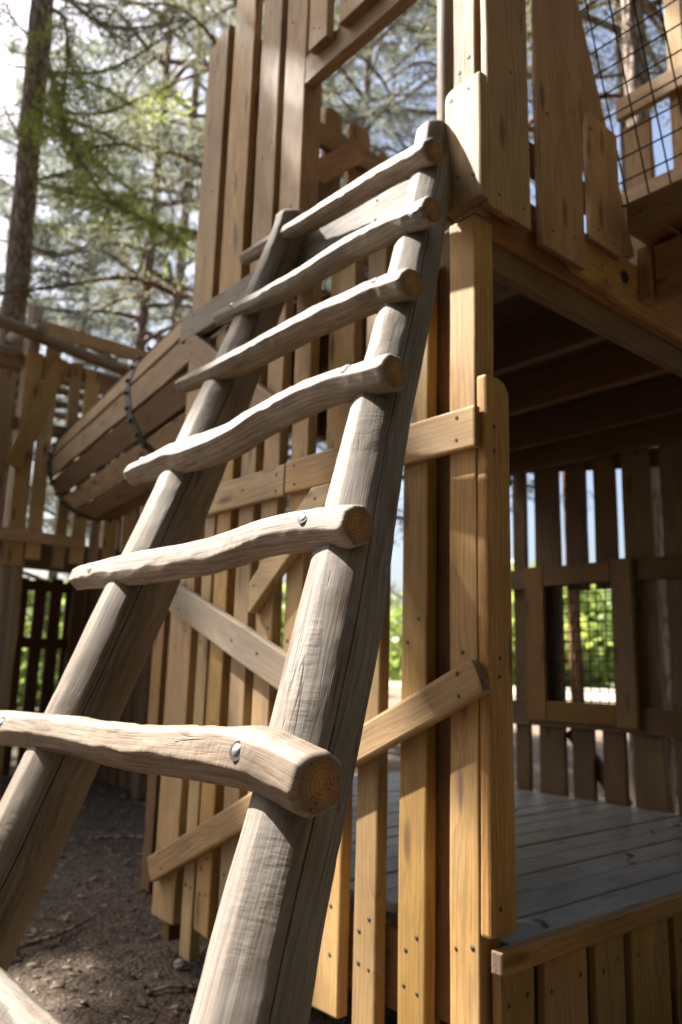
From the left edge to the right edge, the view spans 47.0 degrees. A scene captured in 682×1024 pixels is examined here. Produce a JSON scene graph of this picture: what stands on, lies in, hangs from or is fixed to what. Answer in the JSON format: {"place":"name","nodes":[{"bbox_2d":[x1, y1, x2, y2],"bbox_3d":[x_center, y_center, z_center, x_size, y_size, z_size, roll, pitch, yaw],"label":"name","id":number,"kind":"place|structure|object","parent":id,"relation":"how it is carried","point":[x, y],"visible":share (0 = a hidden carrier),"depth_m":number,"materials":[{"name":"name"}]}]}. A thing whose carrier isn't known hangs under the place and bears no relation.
{"place":"outdoors","nodes":[
{"label":"outdoors","id":0,"kind":"place"},
{"bbox_2d":[0,0,673,645],"label":"sky","id":1,"kind":"structure","parent":0,"point":[6,167],"materials":[{"name":"white"}]},
{"bbox_2d":[0,686,678,1023],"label":"ground","id":2,"kind":"structure","parent":0,"point":[160,954],"depth_m":3.99,"materials":[{"name":"brown soil"}]},
{"bbox_2d":[17,628,59,712],"bbox_3d":[-10.061,3.468,19.402,8.767,3.186,8.264,11,-15,-39],"label":"bush","id":3,"kind":"object","parent":2,"relation":"on","point":[23,669],"visible":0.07,"depth_m":18.99,"materials":[{"name":"green plant"}]},
{"bbox_2d":[16,575,64,711],"bbox_3d":[-6.535,3.704,21.915,7.934,3.939,9.518,0,-11,5],"label":"bush","id":4,"kind":"object","parent":2,"relation":"on","point":[29,602],"visible":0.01,"depth_m":20.55,"materials":[{"name":"green plant"}]},
{"bbox_2d":[16,917,91,950],"bbox_3d":[-1.453,2.089,3.849,0.078,0.036,0.725,-2,-12,17],"label":"stick","id":5,"kind":"object","parent":2,"relation":"on","point":[23,945],"visible":0.66,"depth_m":3.84,"materials":[{"name":"brown wood"}]},
{"bbox_2d":[0,22,135,535],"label":"pine tree","id":6,"kind":"object","parent":2,"relation":"on","point":[3,186],"visible":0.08,"depth_m":23.86,"materials":[{"name":"green plant"}]},
{"bbox_2d":[0,305,152,799],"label":"platform tower","id":7,"kind":"structure","parent":2,"relation":"on","point":[32,546],"depth_m":7.92,"materials":[{"name":"brown wood"}]},
{"bbox_2d":[0,91,200,708],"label":"pine tree","id":8,"kind":"object","parent":2,"relation":"on","point":[51,574],"visible":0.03,"depth_m":23.31,"materials":[{"name":"green plant"}]},
{"bbox_2d":[0,0,213,526],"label":"pine tree","id":9,"kind":"object","parent":2,"relation":"on","point":[33,127],"visible":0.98,"depth_m":10.57,"materials":[{"name":"green plant"}]},
{"bbox_2d":[88,835,143,839],"bbox_3d":[-1.476,2.541,6.108,0.964,0.031,0.080,2,-11,-1],"label":"stick","id":10,"kind":"object","parent":2,"relation":"on","point":[117,836],"visible":0.38,"depth_m":6.12,"materials":[{"name":"brown wood"}]},
{"bbox_2d":[0,0,330,597],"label":"pine tree","id":11,"kind":"object","parent":2,"relation":"on","point":[144,336],"visible":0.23,"depth_m":15.09,"materials":[{"name":"green plant"}]},
{"bbox_2d":[148,984,198,993],"bbox_3d":[-0.667,2.002,3.302,0.282,0.021,0.048,4,-11,-10],"label":"stick","id":12,"kind":"object","parent":2,"relation":"on","point":[172,986],"visible":0.81,"depth_m":3.31,"materials":[{"name":"brown wood"}]},
{"bbox_2d":[26,0,334,612],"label":"pine tree","id":13,"kind":"object","parent":2,"relation":"on","point":[194,98],"visible":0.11,"depth_m":18.94,"materials":[{"name":"green plant"}]},
{"bbox_2d":[174,958,186,969],"bbox_3d":[-0.731,2.062,3.586,0.061,0.042,0.067,11,-15,-39],"label":"stone","id":14,"kind":"object","parent":2,"relation":"on","point":[180,964],"visible":0.98,"depth_m":3.57,"materials":[{"name":"grey stone"}]},
{"bbox_2d":[0,0,377,501],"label":"pine tree","id":15,"kind":"object","parent":2,"relation":"on","point":[64,285],"visible":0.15,"depth_m":12.00,"materials":[{"name":"green plant"}]},
{"bbox_2d":[0,120,450,1023],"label":"log ladder","id":16,"kind":"object","parent":2,"relation":"on","point":[292,768],"visible":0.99,"depth_m":2.02,"materials":[{"name":"brown wood"}]},
{"bbox_2d":[280,583,285,648],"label":"bush","id":17,"kind":"object","parent":2,"relation":"on","point":[282,623],"depth_m":41.58,"materials":[{"name":"green plant"}]},
{"bbox_2d":[145,0,427,612],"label":"pine tree","id":18,"kind":"object","parent":2,"relation":"on","point":[361,71],"visible":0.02,"depth_m":21.35,"materials":[{"name":"green plant"}]},
{"bbox_2d":[26,578,613,684],"bbox_3d":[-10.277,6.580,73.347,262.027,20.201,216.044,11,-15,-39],"label":"bush","id":19,"kind":"object","parent":2,"relation":"on","point":[391,618],"depth_m":131.72,"materials":[{"name":"green plant"}]},
{"bbox_2d":[0,776,679,1023],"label":"wood chips","id":20,"kind":"object","parent":2,"relation":"on","point":[34,931],"visible":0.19,"depth_m":4.09,"materials":[{"name":"brown wood"}]},
{"bbox_2d":[166,0,593,546],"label":"pine tree","id":21,"kind":"object","parent":2,"relation":"on","point":[367,83],"visible":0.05,"depth_m":15.56,"materials":[{"name":"green plant"}]},
{"bbox_2d":[280,593,514,681],"bbox_3d":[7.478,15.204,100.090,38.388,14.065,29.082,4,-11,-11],"label":"bush","id":22,"kind":"object","parent":2,"relation":"on","point":[395,659],"visible":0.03,"depth_m":98.65,"materials":[{"name":"green plant"}]},
{"bbox_2d":[140,0,681,1023],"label":"play tower","id":23,"kind":"structure","parent":2,"relation":"on","point":[554,344],"depth_m":3.30,"materials":[{"name":"brown wood"}]},
{"bbox_2d":[46,295,297,522],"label":"barrel tunnel","id":24,"kind":"structure","parent":23,"relation":"attached to","point":[140,404],"depth_m":6.04,"materials":[{"name":"brown wood"}]},
{"bbox_2d":[524,558,640,729],"bbox_3d":[1.618,0.890,5.355,0.042,1.090,0.844,11,-15,-39],"label":"window frame","id":25,"kind":"structure","parent":23,"relation":"in","point":[625,713],"depth_m":5.26,"materials":[{"name":"brown wood"}]},
{"bbox_2d":[546,582,640,725],"bbox_3d":[1.639,0.893,5.370,0.016,1.080,0.840,11,-15,-39],"label":"window mesh","id":26,"kind":"structure","parent":23,"relation":"in","point":[596,591],"depth_m":5.37,"materials":[{"name":"black metal"}]},
{"bbox_2d":[321,0,613,204],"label":"pine tree","id":27,"kind":"object","parent":2,"relation":"on","point":[403,109],"visible":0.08,"depth_m":15.07,"materials":[{"name":"green plant"}]},
{"bbox_2d":[365,0,670,792],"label":"pine tree","id":28,"kind":"object","parent":2,"relation":"on","point":[575,597],"visible":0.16,"depth_m":10.90,"materials":[{"name":"green plant"}]},
{"bbox_2d":[410,0,677,795],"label":"pine tree","id":29,"kind":"object","parent":2,"relation":"on","point":[655,22],"visible":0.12,"depth_m":11.45,"materials":[{"name":"green plant"}]},
{"bbox_2d":[429,0,676,813],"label":"pine tree","id":30,"kind":"object","parent":2,"relation":"on","point":[634,64],"visible":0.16,"depth_m":7.67,"materials":[{"name":"green plant"}]},
{"bbox_2d":[511,559,610,615],"bbox_3d":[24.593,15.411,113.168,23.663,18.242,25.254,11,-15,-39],"label":"bush","id":31,"kind":"object","parent":2,"relation":"on","point":[533,565],"visible":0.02,"depth_m":108.81,"materials":[{"name":"green plant"}]},
{"bbox_2d":[511,584,614,687],"bbox_3d":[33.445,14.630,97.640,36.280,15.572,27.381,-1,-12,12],"label":"bush","id":32,"kind":"object","parent":2,"relation":"on","point":[592,617],"visible":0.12,"depth_m":94.39,"materials":[{"name":"green plant"}]},
{"bbox_2d":[512,616,613,687],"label":"bush","id":33,"kind":"object","parent":2,"relation":"on","point":[586,654],"visible":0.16,"depth_m":87.99,"materials":[{"name":"green plant"}]},
{"bbox_2d":[389,678,614,701],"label":"path","id":34,"kind":"structure","parent":0,"point":[595,696],"depth_m":59.83,"materials":[{"name":"white"}]},
{"bbox_2d":[580,0,681,304],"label":"net bridge","id":35,"kind":"structure","parent":0,"point":[652,204],"depth_m":3.42,"materials":[{"name":"black"}]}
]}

